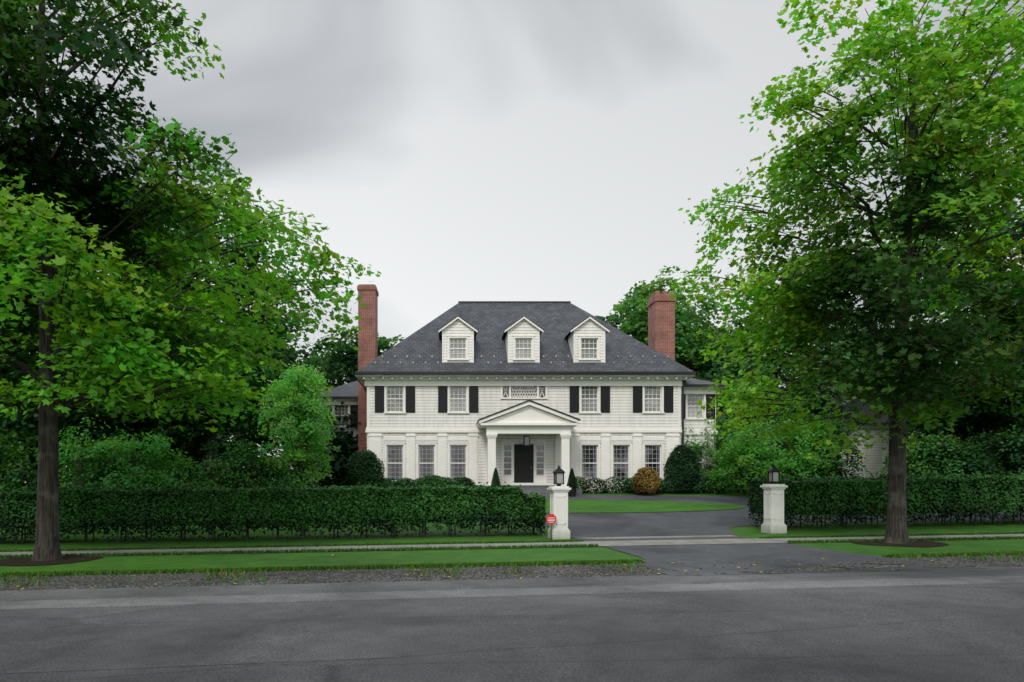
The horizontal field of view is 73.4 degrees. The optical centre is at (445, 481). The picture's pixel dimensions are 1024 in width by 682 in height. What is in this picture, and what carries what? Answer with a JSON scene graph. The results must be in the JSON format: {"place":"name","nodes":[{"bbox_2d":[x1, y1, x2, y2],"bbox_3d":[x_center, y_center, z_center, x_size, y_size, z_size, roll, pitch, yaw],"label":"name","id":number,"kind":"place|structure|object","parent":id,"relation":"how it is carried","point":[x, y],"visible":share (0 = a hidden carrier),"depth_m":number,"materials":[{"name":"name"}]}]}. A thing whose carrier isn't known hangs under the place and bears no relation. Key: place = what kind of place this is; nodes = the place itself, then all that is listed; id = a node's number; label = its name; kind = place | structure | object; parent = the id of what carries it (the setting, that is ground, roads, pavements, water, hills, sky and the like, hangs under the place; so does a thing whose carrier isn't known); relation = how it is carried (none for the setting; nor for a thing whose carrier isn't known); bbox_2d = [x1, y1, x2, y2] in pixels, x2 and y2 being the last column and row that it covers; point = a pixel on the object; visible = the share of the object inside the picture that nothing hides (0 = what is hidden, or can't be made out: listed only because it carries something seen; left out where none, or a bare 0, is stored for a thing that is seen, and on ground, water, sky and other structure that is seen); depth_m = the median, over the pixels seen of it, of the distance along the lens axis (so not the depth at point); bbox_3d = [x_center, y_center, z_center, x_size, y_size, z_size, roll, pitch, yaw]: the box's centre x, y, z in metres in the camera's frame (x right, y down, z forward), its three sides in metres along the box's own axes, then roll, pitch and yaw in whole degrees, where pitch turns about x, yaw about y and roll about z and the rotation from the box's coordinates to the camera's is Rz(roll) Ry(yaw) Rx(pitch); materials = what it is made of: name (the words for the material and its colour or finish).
{"place":"outdoors","nodes":[
{"label":"outdoors","id":0,"kind":"place"},
{"bbox_2d":[0,0,148,90],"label":"overhanging leaves","id":1,"kind":"object","parent":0,"point":[87,37],"visible":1,"depth_m":7.31,"materials":[{"name":"green plant"}]},
{"bbox_2d":[0,558,645,577],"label":"roadside grass","id":2,"kind":"structure","parent":0,"point":[272,569],"depth_m":12.51,"materials":[{"name":"green plant"}]},
{"bbox_2d":[0,567,1023,681],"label":"road","id":3,"kind":"structure","parent":0,"point":[946,633],"depth_m":7.35,"materials":[{"name":"grey asphalt"}]},
{"bbox_2d":[0,616,402,673],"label":"road patch","id":4,"kind":"object","parent":3,"relation":"on","point":[31,650],"visible":1,"depth_m":6.78,"materials":[{"name":"grey asphalt"}]},
{"bbox_2d":[0,575,1023,608],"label":"road edge","id":5,"kind":"object","parent":3,"relation":"on","point":[36,604],"depth_m":9.77,"materials":[{"name":"grey concrete"}]},
{"bbox_2d":[0,487,1023,574],"bbox_3d":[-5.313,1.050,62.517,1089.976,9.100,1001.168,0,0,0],"label":"ground","id":6,"kind":"structure","parent":0,"point":[207,561],"depth_m":17.32,"materials":[{"name":"green plant"}]},
{"bbox_2d":[0,260,38,389],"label":"tree","id":7,"kind":"object","parent":6,"relation":"on","point":[19,376],"depth_m":30.93,"materials":[{"name":"green plant"}]},
{"bbox_2d":[0,436,75,490],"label":"shrub","id":8,"kind":"object","parent":6,"relation":"on","point":[19,471],"depth_m":23.39,"materials":[{"name":"green plant"}]},
{"bbox_2d":[0,556,102,565],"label":"mulch","id":9,"kind":"object","parent":6,"relation":"on","point":[17,561],"visible":0.76,"depth_m":14.22,"materials":[{"name":"brown soil"}]},
{"bbox_2d":[0,377,182,489],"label":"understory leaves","id":10,"kind":"object","parent":6,"relation":"on","point":[33,459],"visible":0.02,"depth_m":33.53,"materials":[{"name":"green plant"}]},
{"bbox_2d":[0,194,224,487],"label":"tree","id":11,"kind":"object","parent":6,"relation":"on","point":[29,435],"depth_m":27.74,"materials":[{"name":"green plant"}]},
{"bbox_2d":[28,414,214,489],"bbox_3d":[-11.272,-0.543,24.490,6.274,3.671,4.108,0,0,0],"label":"shrub","id":12,"kind":"object","parent":6,"relation":"on","point":[161,472],"depth_m":23.96,"materials":[{"name":"green plant"}]},
{"bbox_2d":[0,0,381,560],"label":"street tree","id":13,"kind":"object","parent":6,"relation":"on","point":[150,331],"depth_m":14.09,"materials":[{"name":"green plant"}]},
{"bbox_2d":[87,202,318,486],"bbox_3d":[-11.678,-6.400,31.994,11.816,14.011,10.908,0,0,0],"label":"tree","id":14,"kind":"object","parent":6,"relation":"on","point":[291,353],"depth_m":30.38,"materials":[{"name":"green plant"}]},
{"bbox_2d":[92,386,330,487],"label":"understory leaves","id":15,"kind":"object","parent":6,"relation":"on","point":[196,456],"visible":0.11,"depth_m":36.19,"materials":[{"name":"green plant"}]},
{"bbox_2d":[143,428,287,486],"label":"leaves","id":16,"kind":"object","parent":6,"relation":"on","point":[218,437],"depth_m":48.88,"materials":[{"name":"green plant"}]},
{"bbox_2d":[186,428,303,488],"bbox_3d":[-7.802,-0.562,26.525,4.759,3.168,3.681,0,0,0],"label":"shrub","id":17,"kind":"object","parent":6,"relation":"on","point":[224,472],"depth_m":26.27,"materials":[{"name":"green plant"}]},
{"bbox_2d":[0,481,546,543],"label":"hedge","id":18,"kind":"object","parent":6,"relation":"on","point":[301,492],"depth_m":18.99,"materials":[{"name":"green plant"}]},
{"bbox_2d":[252,364,340,487],"bbox_3d":[-5.892,-1.920,27.268,3.512,5.763,4.021,0,0,0],"label":"pale tree","id":19,"kind":"object","parent":6,"relation":"on","point":[281,388],"depth_m":26.65,"materials":[{"name":"green plant"}]},
{"bbox_2d":[279,401,360,487],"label":"understory leaves","id":20,"kind":"object","parent":6,"relation":"on","point":[350,444],"visible":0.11,"depth_m":36.86,"materials":[{"name":"green plant"}]},
{"bbox_2d":[271,342,381,485],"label":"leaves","id":21,"kind":"object","parent":6,"relation":"on","point":[306,354],"depth_m":70.97,"materials":[{"name":"green plant"}]},
{"bbox_2d":[310,358,357,477],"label":"leaves","id":22,"kind":"object","parent":6,"relation":"on","point":[350,376],"depth_m":51.12,"materials":[{"name":"green plant"}]},
{"bbox_2d":[297,326,404,416],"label":"tree","id":23,"kind":"object","parent":6,"relation":"on","point":[331,367],"depth_m":50.17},
{"bbox_2d":[345,448,386,486],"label":"shrub","id":24,"kind":"object","parent":6,"relation":"on","point":[362,454],"depth_m":30.69,"materials":[{"name":"green plant"}]},
{"bbox_2d":[379,478,394,487],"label":"shrub","id":25,"kind":"object","parent":6,"relation":"on","point":[389,479],"depth_m":31.15,"materials":[{"name":"green plant"}]},
{"bbox_2d":[392,477,415,487],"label":"shrub","id":26,"kind":"object","parent":6,"relation":"on","point":[404,479],"depth_m":31.16,"materials":[{"name":"green plant"}]},
{"bbox_2d":[411,477,420,484],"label":"shrub","id":27,"kind":"object","parent":6,"relation":"on","point":[418,479],"depth_m":31.22,"materials":[{"name":"green plant"}]},
{"bbox_2d":[418,475,445,486],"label":"box shrub","id":28,"kind":"object","parent":6,"relation":"on","point":[422,479],"depth_m":29.58,"materials":[{"name":"green plant"}]},
{"bbox_2d":[440,476,453,485],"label":"shrub","id":29,"kind":"object","parent":6,"relation":"on","point":[446,478],"depth_m":31.21,"materials":[{"name":"green plant"}]},
{"bbox_2d":[452,476,475,486],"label":"shrub","id":30,"kind":"object","parent":6,"relation":"on","point":[468,480],"depth_m":31.16,"materials":[{"name":"green plant"}]},
{"bbox_2d":[491,468,500,487],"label":"topiary","id":31,"kind":"object","parent":6,"relation":"on","point":[498,479],"depth_m":29.75,"materials":[{"name":"green plant"}]},
{"bbox_2d":[0,555,1023,590],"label":"gravel shoulder","id":32,"kind":"object","parent":6,"relation":"on","point":[182,580],"visible":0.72,"depth_m":11.68},
{"bbox_2d":[10,555,1000,588],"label":"shoulder litter","id":33,"kind":"object","parent":32,"relation":"on","point":[522,577],"visible":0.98,"depth_m":11.79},
{"bbox_2d":[0,554,1023,587],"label":"gravel weeds","id":34,"kind":"object","parent":32,"relation":"on","point":[426,570],"visible":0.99,"depth_m":11.84,"materials":[{"name":"green plant"}]},
{"bbox_2d":[882,550,1023,557],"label":"roadside grass","id":35,"kind":"structure","parent":32,"relation":"on","point":[950,554],"depth_m":13.89,"materials":[{"name":"green plant"}]},
{"bbox_2d":[311,284,727,498],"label":"house","id":36,"kind":"structure","parent":6,"relation":"on","point":[529,396],"depth_m":32.60,"materials":[{"name":"wood"}]},
{"bbox_2d":[546,514,555,539],"bbox_3d":[2.871,1.273,18.541,0.277,0.799,0.034,0,0,-6],"label":"yard sign","id":37,"kind":"object","parent":6,"relation":"on","point":[551,519],"visible":0.94,"depth_m":18.53,"materials":[{"name":"red metal"}]},
{"bbox_2d":[547,465,570,538],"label":"gate pillar","id":38,"kind":"structure","parent":6,"relation":"on","point":[559,503],"depth_m":18.70,"materials":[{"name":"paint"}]},
{"bbox_2d":[567,468,576,487],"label":"topiary","id":39,"kind":"object","parent":6,"relation":"on","point":[571,475],"depth_m":29.60,"materials":[{"name":"green plant"}]},
{"bbox_2d":[575,476,586,492],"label":"shrub","id":40,"kind":"object","parent":6,"relation":"on","point":[578,478],"depth_m":30.94,"materials":[{"name":"plant"}]},
{"bbox_2d":[584,477,606,492],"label":"shrub","id":41,"kind":"object","parent":6,"relation":"on","point":[595,479],"depth_m":31.00,"materials":[{"name":"white plant"}]},
{"bbox_2d":[602,476,625,493],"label":"shrub","id":42,"kind":"object","parent":6,"relation":"on","point":[614,479],"depth_m":31.01,"materials":[{"name":"white plant"}]},
{"bbox_2d":[621,477,641,492],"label":"shrub","id":43,"kind":"object","parent":6,"relation":"on","point":[630,479],"depth_m":30.99,"materials":[{"name":"green plant"}]},
{"bbox_2d":[632,465,660,493],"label":"golden shrub","id":44,"kind":"object","parent":6,"relation":"on","point":[647,470],"depth_m":29.88,"materials":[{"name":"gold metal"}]},
{"bbox_2d":[652,477,666,493],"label":"shrub","id":45,"kind":"object","parent":6,"relation":"on","point":[662,484],"depth_m":30.85,"materials":[{"name":"green plant"}]},
{"bbox_2d":[595,295,738,473],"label":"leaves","id":46,"kind":"object","parent":6,"relation":"on","point":[602,318],"depth_m":54.03,"materials":[{"name":"green plant"}]},
{"bbox_2d":[663,477,687,493],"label":"shrub","id":47,"kind":"object","parent":6,"relation":"on","point":[672,489],"depth_m":30.84,"materials":[{"name":"green plant"}]},
{"bbox_2d":[662,442,700,490],"bbox_3d":[10.805,-0.682,31.204,1.657,2.248,1.849,0,0,0],"label":"shrub","id":48,"kind":"object","parent":6,"relation":"on","point":[681,449],"depth_m":30.68,"materials":[{"name":"green plant"}]},
{"bbox_2d":[608,265,780,434],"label":"tree","id":49,"kind":"object","parent":6,"relation":"on","point":[690,342],"depth_m":46.61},
{"bbox_2d":[683,478,706,493],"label":"shrub","id":50,"kind":"object","parent":6,"relation":"on","point":[700,490],"depth_m":30.87,"materials":[{"name":"green plant"}]},
{"bbox_2d":[681,414,742,480],"bbox_3d":[12.801,-1.548,33.564,4.417,4.031,3.781,0,0,0],"label":"shrub","id":51,"kind":"object","parent":6,"relation":"on","point":[700,447],"depth_m":32.99,"materials":[{"name":"green plant"}]},
{"bbox_2d":[702,476,725,493],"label":"shrub","id":52,"kind":"object","parent":6,"relation":"on","point":[711,490],"depth_m":30.99,"materials":[{"name":"green plant"}]},
{"bbox_2d":[692,372,791,487],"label":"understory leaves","id":53,"kind":"object","parent":6,"relation":"on","point":[708,376],"visible":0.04,"depth_m":38.91,"materials":[{"name":"green plant"}]},
{"bbox_2d":[760,464,787,533],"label":"gate pillar","id":54,"kind":"structure","parent":6,"relation":"on","point":[773,523],"depth_m":20.08,"materials":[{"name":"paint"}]},
{"bbox_2d":[702,417,849,493],"bbox_3d":[14.821,-1.156,30.853,7.020,3.715,5.384,0,0,0],"label":"shrub","id":55,"kind":"object","parent":6,"relation":"on","point":[742,458],"depth_m":30.31,"materials":[{"name":"green plant"}]},
{"bbox_2d":[765,399,872,478],"bbox_3d":[17.835,-1.869,33.144,4.768,4.496,4.003,0,0,0],"label":"shrub","id":56,"kind":"object","parent":6,"relation":"on","point":[839,470],"depth_m":32.47,"materials":[{"name":"green plant"}]},
{"bbox_2d":[699,282,949,431],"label":"tree","id":57,"kind":"object","parent":6,"relation":"on","point":[733,367],"depth_m":41.96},
{"bbox_2d":[668,0,1023,543],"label":"street tree","id":58,"kind":"object","parent":6,"relation":"on","point":[966,157],"depth_m":16.02,"materials":[{"name":"green plant"}]},
{"bbox_2d":[747,470,1023,528],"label":"hedge","id":59,"kind":"object","parent":6,"relation":"on","point":[928,480],"depth_m":21.57,"materials":[{"name":"green plant"}]},
{"bbox_2d":[852,540,948,546],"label":"mulch","id":60,"kind":"object","parent":6,"relation":"on","point":[916,543],"visible":0.76,"depth_m":16.48,"materials":[{"name":"brown soil"}]},
{"bbox_2d":[795,382,1021,478],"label":"garage building","id":61,"kind":"structure","parent":6,"relation":"on","point":[875,455],"depth_m":37.00,"materials":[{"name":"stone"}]},
{"bbox_2d":[849,203,1023,466],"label":"tree","id":62,"kind":"object","parent":6,"relation":"on","point":[979,411],"depth_m":29.87,"materials":[{"name":"green plant"}]},
{"bbox_2d":[876,428,1007,477],"bbox_3d":[20.661,-0.644,28.058,5.133,3.157,4.250,0,0,0],"label":"shrub","id":63,"kind":"object","parent":6,"relation":"on","point":[928,462],"depth_m":27.45,"materials":[{"name":"green plant"}]},
{"bbox_2d":[882,402,1006,473],"bbox_3d":[23.023,-1.913,31.577,5.920,4.905,4.256,0,0,0],"label":"shrub","id":64,"kind":"object","parent":6,"relation":"on","point":[962,430],"depth_m":30.90,"materials":[{"name":"green plant"}]},
{"bbox_2d":[939,420,1023,477],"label":"shrub","id":65,"kind":"object","parent":6,"relation":"on","point":[1013,464],"depth_m":26.88,"materials":[{"name":"green plant"}]},
{"bbox_2d":[980,389,1023,475],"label":"understory leaves","id":66,"kind":"object","parent":6,"relation":"on","point":[1019,415],"visible":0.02,"depth_m":34.30,"materials":[{"name":"green plant"}]},
{"bbox_2d":[0,534,1023,555],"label":"sidewalk","id":67,"kind":"structure","parent":0,"point":[688,542],"depth_m":17.00,"materials":[{"name":"concrete"}]},
{"bbox_2d":[0,531,1023,551],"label":"grass strip","id":68,"kind":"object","parent":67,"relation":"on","point":[420,543],"depth_m":17.19,"materials":[{"name":"green plant"}]},
{"bbox_2d":[4,0,1023,482],"label":"sky","id":69,"kind":"structure","parent":0,"point":[455,150],"materials":[{"name":"grey"}]},
{"bbox_2d":[479,495,1023,575],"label":"driveway","id":70,"kind":"structure","parent":0,"point":[695,557],"depth_m":17.97,"materials":[{"name":"grey asphalt"}]},
{"bbox_2d":[568,488,576,496],"bbox_3d":[5.500,0.464,29.700,0.420,0.360,0.399,0,0,0],"label":"topiary pot","id":71,"kind":"object","parent":70,"relation":"on","point":[572,492],"visible":0.84,"depth_m":29.55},
{"bbox_2d":[545,499,745,512],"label":"lawn island","id":72,"kind":"structure","parent":70,"relation":"on","point":[596,506],"depth_m":26.31,"materials":[{"name":"green plant"}]},
{"bbox_2d":[583,535,734,538],"bbox_3d":[5.859,1.530,18.907,4.550,0.036,0.500,0,0,-6],"label":"apron band","id":73,"kind":"object","parent":70,"relation":"on","point":[658,537],"visible":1,"depth_m":18.91,"materials":[{"name":"concrete"}]},
{"bbox_2d":[741,570,797,572],"bbox_3d":[5.534,1.541,11.687,1.032,0.008,0.407,0,0,0],"label":"gravel strip","id":74,"kind":"object","parent":70,"relation":"on","point":[776,571],"visible":1,"depth_m":11.71,"materials":[{"name":"grey gravel"}]},
{"bbox_2d":[789,567,850,570],"bbox_3d":[6.603,1.532,11.986,1.182,0.010,0.546,0,0,0],"label":"gravel strip","id":75,"kind":"object","parent":70,"relation":"on","point":[824,569],"visible":1,"depth_m":11.95,"materials":[{"name":"grey gravel"}]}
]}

